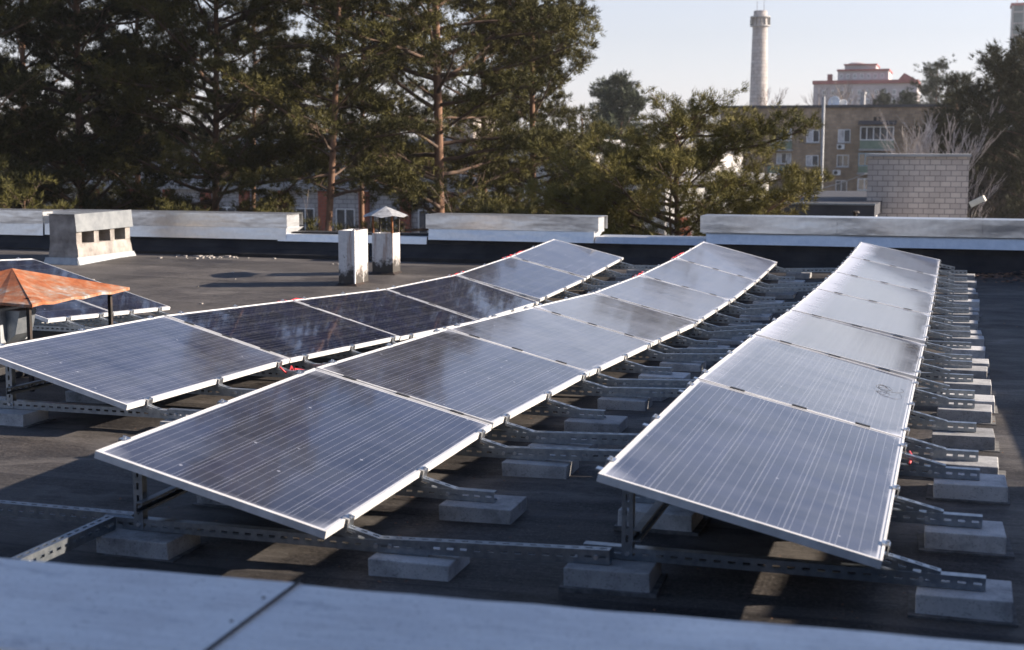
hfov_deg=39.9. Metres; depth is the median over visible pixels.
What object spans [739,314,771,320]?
concrete block
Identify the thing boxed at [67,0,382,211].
pine tree
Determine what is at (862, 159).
window
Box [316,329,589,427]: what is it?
solar panel
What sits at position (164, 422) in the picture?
concrete block
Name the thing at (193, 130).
pine tree
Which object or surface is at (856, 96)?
bare tree
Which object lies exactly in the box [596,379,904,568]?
solar panel
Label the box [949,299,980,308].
concrete block
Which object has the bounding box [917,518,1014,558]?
concrete block
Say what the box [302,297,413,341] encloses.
support frame
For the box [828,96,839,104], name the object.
satellite dish
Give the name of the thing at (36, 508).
link rail
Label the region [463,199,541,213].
pine tree
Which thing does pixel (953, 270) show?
support frame
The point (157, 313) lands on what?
support frame
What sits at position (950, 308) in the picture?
support frame
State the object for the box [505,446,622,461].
link rail
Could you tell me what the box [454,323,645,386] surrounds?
support frame
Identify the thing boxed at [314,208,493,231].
bare shrub
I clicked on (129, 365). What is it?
solar panel
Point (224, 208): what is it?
window
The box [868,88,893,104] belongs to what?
pine tree
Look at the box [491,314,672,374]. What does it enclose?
support frame
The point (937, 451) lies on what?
support frame
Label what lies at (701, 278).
solar panel
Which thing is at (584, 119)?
pine tree
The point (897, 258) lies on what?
solar panel
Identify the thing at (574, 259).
solar panel
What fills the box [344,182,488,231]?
bare shrub
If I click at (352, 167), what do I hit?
pine tree
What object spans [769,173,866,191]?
overhead cable
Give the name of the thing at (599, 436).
link rail
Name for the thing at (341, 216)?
window
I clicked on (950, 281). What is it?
support frame
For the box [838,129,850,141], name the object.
window
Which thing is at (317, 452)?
solar panel
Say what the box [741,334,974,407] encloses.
support frame
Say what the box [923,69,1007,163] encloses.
pine tree
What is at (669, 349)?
support frame
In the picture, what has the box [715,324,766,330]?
link rail
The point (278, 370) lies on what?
support frame
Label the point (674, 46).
sky
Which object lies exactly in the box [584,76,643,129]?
pine tree
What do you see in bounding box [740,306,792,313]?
link rail
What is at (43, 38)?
pine tree
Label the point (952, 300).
support frame
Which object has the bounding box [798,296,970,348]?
support frame
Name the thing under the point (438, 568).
concrete block
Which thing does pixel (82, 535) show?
link rail
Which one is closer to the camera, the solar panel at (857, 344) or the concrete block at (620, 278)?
the solar panel at (857, 344)
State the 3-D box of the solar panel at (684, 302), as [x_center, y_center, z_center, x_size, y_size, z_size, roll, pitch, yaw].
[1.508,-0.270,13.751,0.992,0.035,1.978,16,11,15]
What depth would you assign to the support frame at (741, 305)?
14.73 m
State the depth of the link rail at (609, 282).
17.14 m
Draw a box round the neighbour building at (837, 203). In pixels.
[758,191,881,216]
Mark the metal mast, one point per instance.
(822, 134)
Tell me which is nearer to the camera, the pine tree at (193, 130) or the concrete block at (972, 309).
the concrete block at (972, 309)
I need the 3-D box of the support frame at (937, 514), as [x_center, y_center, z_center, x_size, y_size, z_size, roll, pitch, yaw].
[1.169,0.578,5.692,1.396,0.374,0.056,2,7,17]
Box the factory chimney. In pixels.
[749,10,769,105]
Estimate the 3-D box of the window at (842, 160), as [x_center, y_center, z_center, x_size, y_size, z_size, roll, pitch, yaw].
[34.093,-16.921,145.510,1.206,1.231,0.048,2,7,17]
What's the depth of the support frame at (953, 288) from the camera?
15.67 m
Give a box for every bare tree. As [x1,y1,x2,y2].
[753,86,787,105]
[802,84,858,104]
[816,81,891,104]
[830,76,867,104]
[862,96,1004,217]
[899,108,945,153]
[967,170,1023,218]
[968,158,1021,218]
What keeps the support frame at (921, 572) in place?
on the concrete block at (623, 577)
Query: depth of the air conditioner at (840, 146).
145.00 m
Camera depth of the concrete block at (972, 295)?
15.55 m
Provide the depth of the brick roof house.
36.36 m
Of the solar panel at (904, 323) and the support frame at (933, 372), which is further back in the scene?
the solar panel at (904, 323)
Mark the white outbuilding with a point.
(699, 190)
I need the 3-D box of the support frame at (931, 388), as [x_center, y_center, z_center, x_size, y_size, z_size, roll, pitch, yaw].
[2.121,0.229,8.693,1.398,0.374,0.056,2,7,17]
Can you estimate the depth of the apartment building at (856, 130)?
145.27 m
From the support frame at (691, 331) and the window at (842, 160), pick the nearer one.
the support frame at (691, 331)
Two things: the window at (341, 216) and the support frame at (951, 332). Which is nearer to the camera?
the support frame at (951, 332)
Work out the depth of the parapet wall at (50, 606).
2.57 m
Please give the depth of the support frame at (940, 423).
7.43 m
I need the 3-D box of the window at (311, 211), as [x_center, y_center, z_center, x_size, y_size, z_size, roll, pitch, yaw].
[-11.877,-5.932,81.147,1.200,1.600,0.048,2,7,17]
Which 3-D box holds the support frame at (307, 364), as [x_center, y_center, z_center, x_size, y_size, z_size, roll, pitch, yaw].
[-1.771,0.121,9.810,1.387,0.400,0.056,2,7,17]
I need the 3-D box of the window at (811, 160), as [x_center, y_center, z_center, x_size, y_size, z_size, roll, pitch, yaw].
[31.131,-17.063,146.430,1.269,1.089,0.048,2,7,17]
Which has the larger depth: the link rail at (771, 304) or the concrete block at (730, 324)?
the link rail at (771, 304)
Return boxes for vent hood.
[0,268,129,391]
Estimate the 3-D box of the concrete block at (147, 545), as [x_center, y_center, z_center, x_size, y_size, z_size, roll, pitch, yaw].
[-1.436,0.871,5.614,0.360,0.105,0.293,2,7,18]
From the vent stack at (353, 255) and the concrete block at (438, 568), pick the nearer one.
the concrete block at (438, 568)
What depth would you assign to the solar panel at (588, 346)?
9.86 m
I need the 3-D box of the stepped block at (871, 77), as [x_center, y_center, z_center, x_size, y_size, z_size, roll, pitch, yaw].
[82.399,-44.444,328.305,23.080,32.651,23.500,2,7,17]
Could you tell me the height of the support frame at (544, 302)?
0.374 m
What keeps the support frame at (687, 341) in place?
on the concrete block
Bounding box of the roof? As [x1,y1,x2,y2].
[0,249,1023,644]
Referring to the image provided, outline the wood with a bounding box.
[0,111,1023,214]
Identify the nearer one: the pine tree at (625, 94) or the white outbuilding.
the white outbuilding
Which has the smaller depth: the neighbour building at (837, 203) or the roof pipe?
the neighbour building at (837, 203)
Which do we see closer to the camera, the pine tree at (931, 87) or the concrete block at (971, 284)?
the concrete block at (971, 284)
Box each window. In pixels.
[219,207,235,211]
[295,208,314,229]
[336,208,354,229]
[376,209,396,231]
[418,210,431,232]
[776,153,790,163]
[778,128,791,140]
[806,130,819,141]
[806,155,818,165]
[835,180,846,190]
[837,155,848,166]
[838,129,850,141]
[857,178,866,189]
[858,153,892,165]
[860,126,893,139]
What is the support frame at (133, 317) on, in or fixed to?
on the concrete block
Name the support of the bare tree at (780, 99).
on the ground
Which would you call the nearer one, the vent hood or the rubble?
the vent hood
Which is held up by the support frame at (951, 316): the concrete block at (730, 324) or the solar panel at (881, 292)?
the solar panel at (881, 292)
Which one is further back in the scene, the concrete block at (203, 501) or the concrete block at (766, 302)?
the concrete block at (766, 302)
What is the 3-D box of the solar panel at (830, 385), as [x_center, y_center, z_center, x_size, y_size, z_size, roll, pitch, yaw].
[1.648,0.299,7.589,0.992,0.035,1.978,16,10,15]
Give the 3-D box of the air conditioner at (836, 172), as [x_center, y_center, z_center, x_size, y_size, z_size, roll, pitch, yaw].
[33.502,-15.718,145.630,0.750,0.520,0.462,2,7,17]
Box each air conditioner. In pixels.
[833,170,840,174]
[837,144,844,148]
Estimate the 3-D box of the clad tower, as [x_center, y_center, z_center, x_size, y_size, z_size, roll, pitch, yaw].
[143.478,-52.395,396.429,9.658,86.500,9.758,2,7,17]
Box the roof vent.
[44,210,135,264]
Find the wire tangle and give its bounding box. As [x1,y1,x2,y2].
[876,384,903,392]
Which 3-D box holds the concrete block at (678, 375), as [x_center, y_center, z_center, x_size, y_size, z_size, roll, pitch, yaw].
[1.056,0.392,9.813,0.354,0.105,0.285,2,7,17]
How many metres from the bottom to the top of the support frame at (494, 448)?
0.375 m
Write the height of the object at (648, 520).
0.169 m
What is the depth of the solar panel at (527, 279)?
16.10 m
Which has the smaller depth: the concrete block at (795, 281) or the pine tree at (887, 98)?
the concrete block at (795, 281)
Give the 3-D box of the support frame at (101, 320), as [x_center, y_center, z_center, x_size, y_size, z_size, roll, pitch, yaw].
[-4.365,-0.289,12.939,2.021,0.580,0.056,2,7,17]
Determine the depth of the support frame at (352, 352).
10.48 m
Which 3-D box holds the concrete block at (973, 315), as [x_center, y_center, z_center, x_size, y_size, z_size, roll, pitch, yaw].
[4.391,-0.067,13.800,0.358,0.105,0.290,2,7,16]
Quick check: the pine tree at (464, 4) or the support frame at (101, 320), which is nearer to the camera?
the support frame at (101, 320)
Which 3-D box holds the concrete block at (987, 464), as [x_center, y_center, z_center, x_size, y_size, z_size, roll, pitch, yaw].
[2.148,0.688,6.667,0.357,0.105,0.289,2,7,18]
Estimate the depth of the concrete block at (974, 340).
11.81 m
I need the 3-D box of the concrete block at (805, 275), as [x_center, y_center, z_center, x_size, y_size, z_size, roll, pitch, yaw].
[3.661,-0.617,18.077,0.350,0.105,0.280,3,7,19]
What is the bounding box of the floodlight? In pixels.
[969,195,985,217]
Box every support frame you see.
[0,343,189,419]
[16,257,169,318]
[33,316,97,331]
[34,312,118,326]
[35,309,145,322]
[77,328,256,397]
[103,435,429,556]
[147,315,295,377]
[177,311,320,369]
[217,399,496,502]
[232,305,361,358]
[280,299,396,348]
[295,370,545,460]
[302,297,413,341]
[328,359,568,444]
[385,343,605,418]
[433,329,634,397]
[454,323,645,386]
[460,271,552,305]
[483,263,579,297]
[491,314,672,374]
[504,257,606,289]
[514,253,615,285]
[523,306,691,361]
[532,246,631,277]
[538,303,698,353]
[549,239,644,269]
[564,297,717,346]
[583,456,985,591]
[587,292,731,338]
[597,288,736,333]
[617,281,750,323]
[634,275,760,314]
[635,414,982,527]
[642,271,764,310]
[657,264,775,301]
[671,258,783,292]
[677,255,786,287]
[678,381,979,479]
[689,248,794,280]
[693,369,978,461]
[700,242,801,272]
[719,350,976,431]
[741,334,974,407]
[751,328,974,398]
[766,318,972,381]
[780,309,971,367]
[791,305,971,360]
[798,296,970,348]
[807,288,970,336]
[816,284,969,330]
[820,277,969,321]
[831,268,968,307]
[831,271,968,312]
[838,262,967,299]
[843,256,967,292]
[846,253,967,287]
[851,247,966,280]
[855,242,966,273]
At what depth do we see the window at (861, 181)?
144.23 m
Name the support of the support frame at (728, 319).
on the concrete block
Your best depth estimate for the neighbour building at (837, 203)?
34.17 m
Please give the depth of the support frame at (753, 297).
15.47 m
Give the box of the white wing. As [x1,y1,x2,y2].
[467,143,742,205]
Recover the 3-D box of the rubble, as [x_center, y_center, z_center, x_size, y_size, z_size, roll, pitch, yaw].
[-4.017,-0.610,18.609,3.029,0.194,6.103,0,7,1]
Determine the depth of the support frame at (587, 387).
8.72 m
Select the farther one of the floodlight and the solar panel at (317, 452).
the floodlight
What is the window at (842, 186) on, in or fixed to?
in the apartment building at (856, 130)
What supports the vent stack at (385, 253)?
on the roof
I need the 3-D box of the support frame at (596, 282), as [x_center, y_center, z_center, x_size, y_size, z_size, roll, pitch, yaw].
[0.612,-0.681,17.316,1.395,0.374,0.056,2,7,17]
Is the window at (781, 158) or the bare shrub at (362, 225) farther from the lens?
the window at (781, 158)
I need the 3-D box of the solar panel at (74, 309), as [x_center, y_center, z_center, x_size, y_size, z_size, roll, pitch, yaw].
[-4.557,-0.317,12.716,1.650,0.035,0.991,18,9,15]
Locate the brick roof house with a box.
[866,154,971,217]
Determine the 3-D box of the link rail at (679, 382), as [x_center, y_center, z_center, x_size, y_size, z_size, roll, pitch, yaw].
[1.110,0.374,8.941,0.907,0.085,0.050,2,7,17]
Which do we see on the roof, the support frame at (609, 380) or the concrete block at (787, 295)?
the concrete block at (787, 295)
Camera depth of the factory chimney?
370.39 m
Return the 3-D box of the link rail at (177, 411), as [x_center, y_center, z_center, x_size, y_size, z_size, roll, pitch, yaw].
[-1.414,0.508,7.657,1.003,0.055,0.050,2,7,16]
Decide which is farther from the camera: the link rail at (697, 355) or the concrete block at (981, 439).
the link rail at (697, 355)
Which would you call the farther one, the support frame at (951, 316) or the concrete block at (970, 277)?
the concrete block at (970, 277)
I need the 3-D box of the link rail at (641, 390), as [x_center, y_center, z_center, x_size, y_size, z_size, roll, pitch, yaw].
[0.992,0.411,8.565,0.906,0.084,0.050,2,7,17]
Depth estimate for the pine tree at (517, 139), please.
40.24 m
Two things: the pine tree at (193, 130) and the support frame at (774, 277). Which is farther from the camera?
the pine tree at (193, 130)
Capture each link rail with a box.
[0,500,133,524]
[11,515,115,561]
[167,408,201,418]
[377,536,611,564]
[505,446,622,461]
[528,431,638,444]
[592,285,611,289]
[600,281,621,284]
[602,387,685,396]
[617,378,695,387]
[629,265,656,268]
[665,353,728,360]
[675,348,735,352]
[708,328,761,337]
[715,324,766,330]
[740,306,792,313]
[746,302,798,308]
[765,286,817,292]
[770,282,820,287]
[785,268,837,271]
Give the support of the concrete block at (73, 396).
on the roof
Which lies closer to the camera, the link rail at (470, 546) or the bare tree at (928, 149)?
the link rail at (470, 546)
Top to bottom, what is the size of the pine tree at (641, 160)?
13.979 m
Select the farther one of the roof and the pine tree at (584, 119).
the pine tree at (584, 119)
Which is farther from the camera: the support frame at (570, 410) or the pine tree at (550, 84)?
the pine tree at (550, 84)
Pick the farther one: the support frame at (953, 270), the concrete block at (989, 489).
the support frame at (953, 270)
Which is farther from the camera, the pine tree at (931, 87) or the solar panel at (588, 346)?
the pine tree at (931, 87)
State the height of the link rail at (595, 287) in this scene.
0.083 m
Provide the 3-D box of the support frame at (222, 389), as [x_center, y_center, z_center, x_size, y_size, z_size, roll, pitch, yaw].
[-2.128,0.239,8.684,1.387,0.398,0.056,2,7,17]
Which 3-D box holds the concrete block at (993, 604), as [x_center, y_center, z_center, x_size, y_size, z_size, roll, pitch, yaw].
[1.530,0.943,4.803,0.358,0.105,0.289,2,7,18]
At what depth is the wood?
112.89 m
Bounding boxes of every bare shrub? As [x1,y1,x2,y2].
[304,190,423,232]
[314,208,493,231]
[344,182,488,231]
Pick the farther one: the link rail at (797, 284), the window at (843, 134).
the window at (843, 134)
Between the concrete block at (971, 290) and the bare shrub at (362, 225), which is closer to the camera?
the concrete block at (971, 290)
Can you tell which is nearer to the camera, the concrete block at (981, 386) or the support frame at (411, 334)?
the concrete block at (981, 386)
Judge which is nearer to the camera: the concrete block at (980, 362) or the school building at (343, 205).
the concrete block at (980, 362)
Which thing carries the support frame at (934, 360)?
on the concrete block
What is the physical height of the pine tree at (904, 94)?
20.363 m
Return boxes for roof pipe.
[859,92,866,104]
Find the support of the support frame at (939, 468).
on the concrete block
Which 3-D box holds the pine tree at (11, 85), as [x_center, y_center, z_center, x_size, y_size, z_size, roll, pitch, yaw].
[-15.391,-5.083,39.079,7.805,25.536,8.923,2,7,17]
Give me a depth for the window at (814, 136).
146.07 m
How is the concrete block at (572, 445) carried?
on the roof
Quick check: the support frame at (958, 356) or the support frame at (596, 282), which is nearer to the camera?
the support frame at (958, 356)
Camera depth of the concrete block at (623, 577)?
5.00 m
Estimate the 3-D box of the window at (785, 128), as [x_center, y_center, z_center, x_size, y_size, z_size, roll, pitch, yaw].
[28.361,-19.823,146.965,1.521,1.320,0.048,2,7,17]
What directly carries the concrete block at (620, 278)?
on the roof
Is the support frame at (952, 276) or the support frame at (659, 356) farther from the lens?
the support frame at (952, 276)
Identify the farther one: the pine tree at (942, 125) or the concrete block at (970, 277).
the pine tree at (942, 125)
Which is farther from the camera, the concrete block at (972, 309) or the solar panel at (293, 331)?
the concrete block at (972, 309)
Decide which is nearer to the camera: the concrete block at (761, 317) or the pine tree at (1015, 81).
the concrete block at (761, 317)
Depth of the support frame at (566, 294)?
16.09 m
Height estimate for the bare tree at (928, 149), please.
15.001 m
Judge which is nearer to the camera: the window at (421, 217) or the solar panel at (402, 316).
the solar panel at (402, 316)
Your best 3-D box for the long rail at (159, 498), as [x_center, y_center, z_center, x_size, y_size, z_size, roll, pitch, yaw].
[0.518,0.003,11.775,0.031,0.221,13.200,2,7,17]
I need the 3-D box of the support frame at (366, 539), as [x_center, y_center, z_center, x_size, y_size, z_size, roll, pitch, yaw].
[-0.971,0.649,5.456,1.392,0.375,0.056,2,7,17]
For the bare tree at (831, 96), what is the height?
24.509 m
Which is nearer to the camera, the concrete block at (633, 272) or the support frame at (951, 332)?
the support frame at (951, 332)
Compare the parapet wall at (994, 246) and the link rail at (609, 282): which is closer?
the link rail at (609, 282)
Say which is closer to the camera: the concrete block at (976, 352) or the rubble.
the concrete block at (976, 352)
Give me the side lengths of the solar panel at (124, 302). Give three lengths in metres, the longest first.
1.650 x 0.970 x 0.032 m
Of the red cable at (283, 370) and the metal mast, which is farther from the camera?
the metal mast
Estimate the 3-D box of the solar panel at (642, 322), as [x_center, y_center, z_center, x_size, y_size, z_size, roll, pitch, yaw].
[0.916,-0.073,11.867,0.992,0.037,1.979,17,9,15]
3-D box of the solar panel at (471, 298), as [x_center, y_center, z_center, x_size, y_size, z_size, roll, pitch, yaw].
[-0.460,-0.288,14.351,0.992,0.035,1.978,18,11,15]
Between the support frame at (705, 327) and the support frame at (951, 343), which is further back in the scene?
the support frame at (705, 327)
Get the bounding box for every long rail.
[6,379,53,394]
[136,486,187,512]
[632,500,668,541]
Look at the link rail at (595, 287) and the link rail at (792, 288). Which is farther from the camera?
the link rail at (595, 287)
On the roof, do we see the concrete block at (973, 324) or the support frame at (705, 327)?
the concrete block at (973, 324)
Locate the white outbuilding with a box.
[610,172,776,235]
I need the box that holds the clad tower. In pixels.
[1006,0,1023,132]
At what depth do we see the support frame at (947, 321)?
12.31 m
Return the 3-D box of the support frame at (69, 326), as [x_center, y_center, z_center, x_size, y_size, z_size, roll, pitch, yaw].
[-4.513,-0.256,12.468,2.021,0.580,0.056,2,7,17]
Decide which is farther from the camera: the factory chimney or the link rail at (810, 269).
the factory chimney
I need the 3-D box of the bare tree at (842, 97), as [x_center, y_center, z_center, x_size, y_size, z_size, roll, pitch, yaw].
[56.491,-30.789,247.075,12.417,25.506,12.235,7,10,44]
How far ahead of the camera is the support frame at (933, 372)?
9.31 m
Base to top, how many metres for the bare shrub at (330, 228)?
11.600 m
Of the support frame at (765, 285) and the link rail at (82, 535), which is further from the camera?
the support frame at (765, 285)
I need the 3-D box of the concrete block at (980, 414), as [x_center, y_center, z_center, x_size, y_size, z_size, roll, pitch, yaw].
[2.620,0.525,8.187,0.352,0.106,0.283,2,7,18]
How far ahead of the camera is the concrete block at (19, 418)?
7.97 m
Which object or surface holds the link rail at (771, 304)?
on the concrete block
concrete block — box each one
[0,408,55,427]
[60,390,109,404]
[96,524,206,562]
[160,415,187,425]
[191,494,236,508]
[368,546,469,581]
[439,493,526,524]
[502,453,578,478]
[528,438,597,456]
[558,552,666,597]
[564,414,627,432]
[597,396,652,410]
[613,392,670,400]
[614,497,710,535]
[616,277,629,280]
[626,269,650,275]
[638,370,690,384]
[659,361,705,371]
[687,344,729,352]
[693,357,718,365]
[708,337,745,344]
[728,323,761,328]
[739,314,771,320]
[753,300,783,306]
[765,292,795,298]
[778,280,804,285]
[786,272,811,278]
[907,579,1017,626]
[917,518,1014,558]
[926,454,1005,478]
[926,472,1009,505]
[929,426,999,451]
[932,402,995,424]
[937,393,997,413]
[940,358,989,373]
[941,330,984,341]
[941,335,984,345]
[941,377,996,396]
[942,320,981,329]
[942,364,989,378]
[944,307,981,317]
[944,312,979,322]
[946,280,977,288]
[946,288,978,296]
[946,345,988,358]
[948,273,976,280]
[948,292,979,299]
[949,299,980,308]
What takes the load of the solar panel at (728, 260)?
on the support frame at (774, 277)
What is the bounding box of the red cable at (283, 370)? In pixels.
[279,365,303,373]
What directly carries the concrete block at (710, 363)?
on the roof
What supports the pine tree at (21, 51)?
on the ground
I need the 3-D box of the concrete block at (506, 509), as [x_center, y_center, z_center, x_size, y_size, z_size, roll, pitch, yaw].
[-0.123,0.804,6.058,0.359,0.105,0.292,2,7,16]
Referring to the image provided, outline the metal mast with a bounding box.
[820,97,824,189]
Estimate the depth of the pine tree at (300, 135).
38.18 m
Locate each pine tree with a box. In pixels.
[0,0,104,208]
[0,0,137,208]
[0,0,207,210]
[0,171,79,209]
[48,0,226,209]
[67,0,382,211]
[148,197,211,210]
[178,0,325,207]
[187,0,460,230]
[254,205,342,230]
[268,0,456,228]
[274,0,607,231]
[371,0,586,214]
[446,0,615,233]
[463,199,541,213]
[499,78,834,235]
[523,103,663,230]
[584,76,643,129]
[591,68,653,142]
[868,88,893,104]
[885,86,926,103]
[897,55,963,127]
[901,38,1023,217]
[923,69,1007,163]
[953,22,1023,218]
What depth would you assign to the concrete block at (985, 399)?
8.48 m
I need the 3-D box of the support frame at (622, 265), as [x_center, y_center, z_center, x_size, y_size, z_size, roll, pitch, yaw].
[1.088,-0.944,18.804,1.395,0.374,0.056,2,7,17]
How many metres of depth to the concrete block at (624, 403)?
8.58 m
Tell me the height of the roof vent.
0.772 m
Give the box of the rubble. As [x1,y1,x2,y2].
[92,255,333,303]
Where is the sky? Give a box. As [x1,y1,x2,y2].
[0,0,1023,142]
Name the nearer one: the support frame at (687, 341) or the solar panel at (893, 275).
the support frame at (687, 341)
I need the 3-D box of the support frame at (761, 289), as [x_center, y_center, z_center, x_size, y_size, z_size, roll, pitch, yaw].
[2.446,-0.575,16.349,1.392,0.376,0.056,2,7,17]
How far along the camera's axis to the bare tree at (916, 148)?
80.64 m
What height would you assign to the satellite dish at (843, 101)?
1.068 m
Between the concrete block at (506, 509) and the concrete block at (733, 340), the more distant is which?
the concrete block at (733, 340)
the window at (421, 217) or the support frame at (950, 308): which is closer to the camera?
the support frame at (950, 308)
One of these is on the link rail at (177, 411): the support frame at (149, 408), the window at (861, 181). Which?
the support frame at (149, 408)
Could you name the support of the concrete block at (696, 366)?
on the roof
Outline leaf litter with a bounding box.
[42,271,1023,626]
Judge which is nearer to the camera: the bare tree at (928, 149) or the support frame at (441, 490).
the support frame at (441, 490)
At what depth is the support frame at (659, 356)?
10.61 m
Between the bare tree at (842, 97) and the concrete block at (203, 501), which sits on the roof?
the concrete block at (203, 501)
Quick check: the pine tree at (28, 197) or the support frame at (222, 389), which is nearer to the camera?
the support frame at (222, 389)
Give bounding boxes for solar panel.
[0,258,169,315]
[0,315,289,409]
[32,299,107,322]
[94,368,491,538]
[165,300,399,362]
[294,289,476,340]
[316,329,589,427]
[386,275,538,319]
[447,307,652,376]
[456,257,585,301]
[510,239,622,278]
[533,292,697,345]
[595,275,730,323]
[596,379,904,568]
[641,258,756,302]
[676,242,776,282]
[698,334,916,437]
[755,310,924,378]
[791,288,929,343]
[817,272,933,314]
[835,256,936,293]
[850,242,939,275]
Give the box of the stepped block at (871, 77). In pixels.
[812,62,920,104]
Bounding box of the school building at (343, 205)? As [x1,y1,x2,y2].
[43,109,619,232]
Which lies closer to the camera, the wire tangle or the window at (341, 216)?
the wire tangle
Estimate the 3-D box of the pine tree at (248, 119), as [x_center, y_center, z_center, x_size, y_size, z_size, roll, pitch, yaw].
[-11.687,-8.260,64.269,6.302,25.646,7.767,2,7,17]
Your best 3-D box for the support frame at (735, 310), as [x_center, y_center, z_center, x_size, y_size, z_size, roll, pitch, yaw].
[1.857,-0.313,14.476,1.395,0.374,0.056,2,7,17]
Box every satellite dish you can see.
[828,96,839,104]
[839,99,846,104]
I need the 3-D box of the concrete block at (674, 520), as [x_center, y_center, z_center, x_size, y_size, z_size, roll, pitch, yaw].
[0.626,0.798,5.862,0.355,0.105,0.286,2,7,19]
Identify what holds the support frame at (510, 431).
on the concrete block
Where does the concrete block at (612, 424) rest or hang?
on the roof
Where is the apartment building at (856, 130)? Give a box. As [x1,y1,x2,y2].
[718,104,958,192]
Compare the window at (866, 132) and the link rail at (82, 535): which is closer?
the link rail at (82, 535)
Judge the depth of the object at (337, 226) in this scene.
31.27 m
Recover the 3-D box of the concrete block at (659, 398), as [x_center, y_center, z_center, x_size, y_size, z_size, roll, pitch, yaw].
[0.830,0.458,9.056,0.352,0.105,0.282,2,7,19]
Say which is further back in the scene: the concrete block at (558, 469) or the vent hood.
the vent hood
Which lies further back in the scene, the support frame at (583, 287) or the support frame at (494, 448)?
the support frame at (583, 287)
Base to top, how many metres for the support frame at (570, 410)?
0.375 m
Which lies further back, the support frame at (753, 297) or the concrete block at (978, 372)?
the support frame at (753, 297)
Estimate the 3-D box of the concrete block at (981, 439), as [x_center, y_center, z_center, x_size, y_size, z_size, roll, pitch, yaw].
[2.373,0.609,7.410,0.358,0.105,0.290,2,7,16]
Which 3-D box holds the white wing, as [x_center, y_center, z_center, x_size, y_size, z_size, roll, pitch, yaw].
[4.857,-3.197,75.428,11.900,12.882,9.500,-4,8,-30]
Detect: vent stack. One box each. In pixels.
[335,229,369,286]
[363,206,407,274]
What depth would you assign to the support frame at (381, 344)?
11.25 m
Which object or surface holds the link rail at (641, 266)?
on the concrete block at (633, 272)
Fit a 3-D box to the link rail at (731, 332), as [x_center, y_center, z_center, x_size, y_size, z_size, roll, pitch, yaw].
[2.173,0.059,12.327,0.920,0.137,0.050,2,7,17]
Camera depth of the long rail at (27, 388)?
8.14 m
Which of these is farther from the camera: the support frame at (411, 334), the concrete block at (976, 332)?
the concrete block at (976, 332)
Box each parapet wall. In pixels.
[0,208,1023,274]
[0,558,1023,649]
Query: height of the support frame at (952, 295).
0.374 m
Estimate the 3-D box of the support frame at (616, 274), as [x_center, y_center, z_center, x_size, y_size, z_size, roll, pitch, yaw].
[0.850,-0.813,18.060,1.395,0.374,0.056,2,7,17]
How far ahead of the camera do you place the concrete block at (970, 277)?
17.44 m
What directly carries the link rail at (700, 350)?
on the concrete block at (710, 363)

